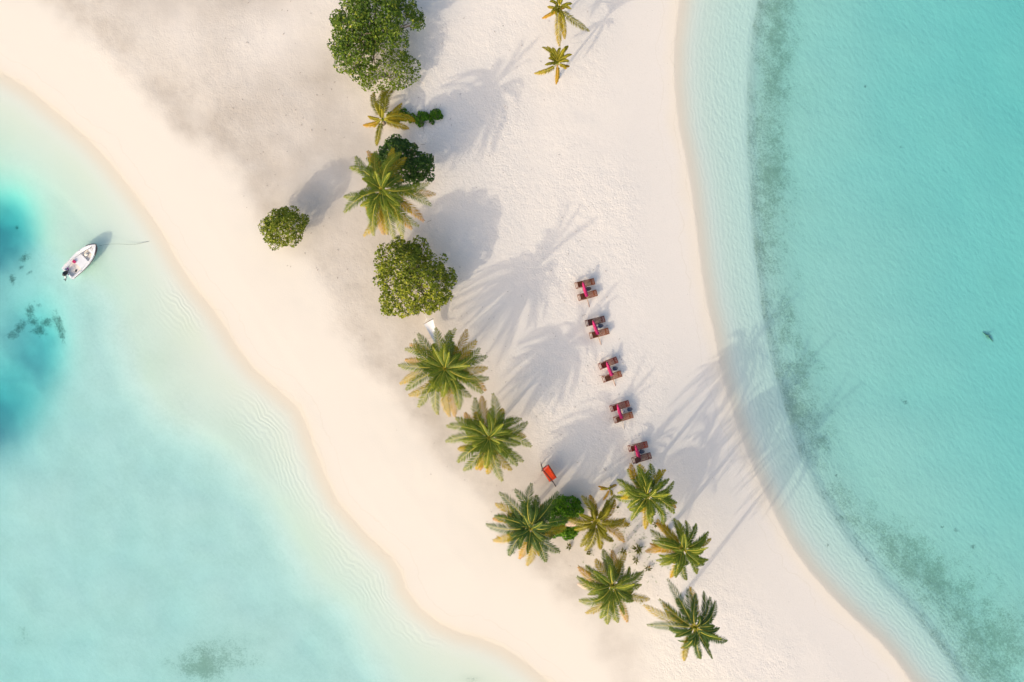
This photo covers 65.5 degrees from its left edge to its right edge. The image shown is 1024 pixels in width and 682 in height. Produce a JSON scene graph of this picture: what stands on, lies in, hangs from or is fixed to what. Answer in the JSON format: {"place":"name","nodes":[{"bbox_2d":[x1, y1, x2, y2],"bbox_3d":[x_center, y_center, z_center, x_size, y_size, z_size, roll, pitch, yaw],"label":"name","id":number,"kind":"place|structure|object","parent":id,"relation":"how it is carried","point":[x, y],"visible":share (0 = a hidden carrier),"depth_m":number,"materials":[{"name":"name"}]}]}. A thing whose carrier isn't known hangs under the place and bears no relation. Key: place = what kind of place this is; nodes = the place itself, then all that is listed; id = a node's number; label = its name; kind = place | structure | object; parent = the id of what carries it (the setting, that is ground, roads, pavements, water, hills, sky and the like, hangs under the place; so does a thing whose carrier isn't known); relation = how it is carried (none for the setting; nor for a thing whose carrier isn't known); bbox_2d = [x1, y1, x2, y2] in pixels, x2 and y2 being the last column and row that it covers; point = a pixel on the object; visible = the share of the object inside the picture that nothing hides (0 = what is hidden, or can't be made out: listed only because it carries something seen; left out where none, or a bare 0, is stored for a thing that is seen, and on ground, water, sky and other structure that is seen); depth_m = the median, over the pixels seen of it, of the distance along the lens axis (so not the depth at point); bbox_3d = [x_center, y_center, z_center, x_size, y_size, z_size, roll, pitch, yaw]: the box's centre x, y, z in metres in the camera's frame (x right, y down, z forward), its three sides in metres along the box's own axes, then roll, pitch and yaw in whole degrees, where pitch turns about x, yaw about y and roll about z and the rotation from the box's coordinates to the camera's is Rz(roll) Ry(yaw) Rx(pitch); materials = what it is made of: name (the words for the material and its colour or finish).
{"place":"outdoors","nodes":[
{"label":"outdoors","id":0,"kind":"place"},
{"bbox_2d":[0,0,1023,681],"bbox_3d":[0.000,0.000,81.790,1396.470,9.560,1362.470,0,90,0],"label":"sand","id":1,"kind":"structure","parent":0,"point":[790,240],"depth_m":77.93,"materials":[{"name":"beige sand"}]},
{"bbox_2d":[258,205,309,250],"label":"leafy tree","id":2,"kind":"object","parent":1,"relation":"on","point":[282,215],"visible":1,"depth_m":74.14,"materials":[{"name":"green plant"}]},
{"bbox_2d":[366,153,381,166],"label":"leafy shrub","id":3,"kind":"object","parent":1,"relation":"on","point":[369,164],"visible":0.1,"depth_m":74.42,"materials":[{"name":"green plant"}]},
{"bbox_2d":[327,0,425,81],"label":"leafy tree","id":4,"kind":"object","parent":1,"relation":"on","point":[364,39],"visible":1,"depth_m":73.52,"materials":[{"name":"green plant"}]},
{"bbox_2d":[363,86,415,144],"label":"palm tree","id":5,"kind":"object","parent":1,"relation":"on","point":[392,116],"visible":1,"depth_m":75.29,"materials":[{"name":"yellow plant"}]},
{"bbox_2d":[344,147,435,239],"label":"palm tree","id":6,"kind":"object","parent":1,"relation":"on","point":[390,200],"visible":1,"depth_m":70.35,"materials":[{"name":"green plant"}]},
{"bbox_2d":[358,49,422,92],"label":"leafy tree","id":7,"kind":"object","parent":1,"relation":"on","point":[382,75],"visible":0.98,"depth_m":74.98,"materials":[{"name":"green plant"}]},
{"bbox_2d":[387,107,416,123],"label":"leafy shrub","id":8,"kind":"object","parent":1,"relation":"on","point":[405,112],"visible":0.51,"depth_m":76.72,"materials":[{"name":"green plant"}]},
{"bbox_2d":[375,134,434,188],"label":"leafy tree","id":9,"kind":"object","parent":1,"relation":"on","point":[416,166],"visible":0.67,"depth_m":73.88,"materials":[{"name":"green plant"}]},
{"bbox_2d":[372,235,457,318],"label":"leafy tree","id":10,"kind":"object","parent":1,"relation":"on","point":[414,257],"visible":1,"depth_m":73.82,"materials":[{"name":"green plant"}]},
{"bbox_2d":[422,309,435,342],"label":"hammock","id":11,"kind":"object","parent":10,"relation":"hanging from","point":[429,326],"visible":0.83,"depth_m":76.14,"materials":[{"name":"white fabric"}]},
{"bbox_2d":[412,109,430,127],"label":"leafy shrub","id":12,"kind":"object","parent":1,"relation":"on","point":[421,117],"visible":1,"depth_m":76.69,"materials":[{"name":"green plant"}]},
{"bbox_2d":[429,104,442,120],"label":"leafy shrub","id":13,"kind":"object","parent":1,"relation":"on","point":[434,113],"visible":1,"depth_m":76.67,"materials":[{"name":"green plant"}]},
{"bbox_2d":[398,327,488,416],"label":"palm tree","id":14,"kind":"object","parent":1,"relation":"on","point":[443,368],"visible":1,"depth_m":71.77,"materials":[{"name":"green plant"}]},
{"bbox_2d":[446,393,532,480],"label":"palm tree","id":15,"kind":"object","parent":1,"relation":"on","point":[487,444],"visible":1,"depth_m":71.94,"materials":[{"name":"green plant"}]},
{"bbox_2d":[486,482,569,565],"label":"palm tree","id":16,"kind":"object","parent":1,"relation":"on","point":[536,531],"visible":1,"depth_m":71.77,"materials":[{"name":"green plant"}]},
{"bbox_2d":[541,464,556,486],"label":"swing bed","id":17,"kind":"object","parent":1,"relation":"on","point":[548,472],"visible":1,"depth_m":76.47,"materials":[{"name":"red fabric"}]},
{"bbox_2d":[534,45,571,84],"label":"palm tree","id":18,"kind":"object","parent":1,"relation":"on","point":[558,56],"visible":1,"depth_m":72.89,"materials":[{"name":"yellow plant"}]},
{"bbox_2d":[547,494,584,540],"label":"leafy bush","id":19,"kind":"object","parent":1,"relation":"on","point":[561,507],"visible":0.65,"depth_m":76.08,"materials":[{"name":"green plant"}]},
{"bbox_2d":[542,0,589,45],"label":"palm tree","id":20,"kind":"object","parent":1,"relation":"on","point":[556,10],"visible":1,"depth_m":73.45,"materials":[{"name":"yellow plant"}]},
{"bbox_2d":[575,278,594,288],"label":"sun lounger","id":21,"kind":"object","parent":1,"relation":"on","point":[579,283],"visible":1,"depth_m":76.79,"materials":[{"name":"brown wood"}]},
{"bbox_2d":[577,290,597,300],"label":"sun lounger","id":22,"kind":"object","parent":1,"relation":"on","point":[582,296],"visible":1,"depth_m":76.79,"materials":[{"name":"brown wood"}]},
{"bbox_2d":[582,282,589,306],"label":"beach umbrella","id":23,"kind":"object","parent":22,"relation":"on","point":[585,290],"visible":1,"depth_m":76.34,"materials":[{"name":"pink fabric"}]},
{"bbox_2d":[585,316,604,326],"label":"sun lounger","id":24,"kind":"object","parent":1,"relation":"on","point":[590,323],"visible":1,"depth_m":76.81,"materials":[{"name":"brown wood"}]},
{"bbox_2d":[565,494,629,550],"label":"palm tree","id":25,"kind":"object","parent":1,"relation":"on","point":[602,528],"visible":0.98,"depth_m":73.30,"materials":[{"name":"green plant"}]},
{"bbox_2d":[589,328,609,338],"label":"sun lounger","id":26,"kind":"object","parent":1,"relation":"on","point":[594,335],"visible":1,"depth_m":76.81,"materials":[{"name":"brown wood"}]},
{"bbox_2d":[592,321,600,343],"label":"beach umbrella","id":27,"kind":"object","parent":26,"relation":"on","point":[595,328],"visible":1,"depth_m":76.34,"materials":[{"name":"pink fabric"}]},
{"bbox_2d":[598,484,616,499],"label":"palm tree","id":28,"kind":"object","parent":1,"relation":"on","point":[608,489],"visible":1,"depth_m":76.30,"materials":[{"name":"green plant"}]},
{"bbox_2d":[598,357,618,369],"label":"sun lounger","id":29,"kind":"object","parent":1,"relation":"on","point":[603,364],"visible":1,"depth_m":76.80,"materials":[{"name":"brown wood"}]},
{"bbox_2d":[606,361,615,385],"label":"beach umbrella","id":30,"kind":"object","parent":1,"relation":"in","point":[609,370],"visible":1,"depth_m":76.36,"materials":[{"name":"pink fabric"}]},
{"bbox_2d":[602,371,621,382],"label":"sun lounger","id":31,"kind":"object","parent":1,"relation":"on","point":[609,378],"visible":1,"depth_m":76.80,"materials":[{"name":"brown wood"}]},
{"bbox_2d":[576,549,649,624],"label":"palm tree","id":32,"kind":"object","parent":1,"relation":"on","point":[601,590],"visible":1,"depth_m":70.75,"materials":[{"name":"green plant"}]},
{"bbox_2d":[609,400,629,411],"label":"sun lounger","id":33,"kind":"object","parent":1,"relation":"on","point":[621,406],"visible":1,"depth_m":76.82,"materials":[{"name":"brown wood"}]},
{"bbox_2d":[617,404,624,428],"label":"beach umbrella","id":34,"kind":"object","parent":1,"relation":"in","point":[619,412],"visible":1,"depth_m":76.36,"materials":[{"name":"pink fabric"}]},
{"bbox_2d":[613,411,633,422],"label":"sun lounger","id":35,"kind":"object","parent":1,"relation":"on","point":[618,419],"visible":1,"depth_m":76.83,"materials":[{"name":"brown wood"}]},
{"bbox_2d":[582,496,672,603],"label":"ground cover","id":36,"kind":"object","parent":1,"relation":"on","point":[634,540],"visible":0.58,"depth_m":77.11,"materials":[{"name":"green plant"}]},
{"bbox_2d":[632,544,642,554],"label":"palm seedling","id":37,"kind":"object","parent":1,"relation":"on","point":[638,551],"visible":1,"depth_m":76.85,"materials":[{"name":"green plant"}]},
{"bbox_2d":[635,445,639,457],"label":"beach umbrella","id":38,"kind":"object","parent":1,"relation":"in","point":[637,452],"visible":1,"depth_m":76.45,"materials":[{"name":"pink fabric"}]},
{"bbox_2d":[628,441,647,451],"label":"sun lounger","id":39,"kind":"object","parent":1,"relation":"on","point":[639,446],"visible":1,"depth_m":76.84,"materials":[{"name":"brown wood"}]},
{"bbox_2d":[631,452,651,463],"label":"sun lounger","id":40,"kind":"object","parent":1,"relation":"on","point":[637,459],"visible":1,"depth_m":76.84,"materials":[{"name":"brown wood"}]},
{"bbox_2d":[614,463,676,529],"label":"palm tree","id":41,"kind":"object","parent":1,"relation":"on","point":[640,495],"visible":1,"depth_m":70.47,"materials":[{"name":"green plant"}]},
{"bbox_2d":[645,518,711,580],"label":"palm tree","id":42,"kind":"object","parent":1,"relation":"on","point":[679,544],"visible":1,"depth_m":70.36,"materials":[{"name":"green plant"}]},
{"bbox_2d":[642,579,727,660],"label":"palm tree","id":43,"kind":"object","parent":1,"relation":"on","point":[704,631],"visible":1,"depth_m":68.77,"materials":[{"name":"green plant"}]},
{"bbox_3d":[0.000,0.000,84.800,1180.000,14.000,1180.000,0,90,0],"label":"water","id":44,"kind":"structure","parent":0,"visible":0},
{"bbox_2d":[62,244,97,280],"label":"motor boat","id":45,"kind":"object","parent":44,"relation":"on","point":[82,263],"visible":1,"depth_m":77.43,"materials":[{"name":"white paint"}]}
]}

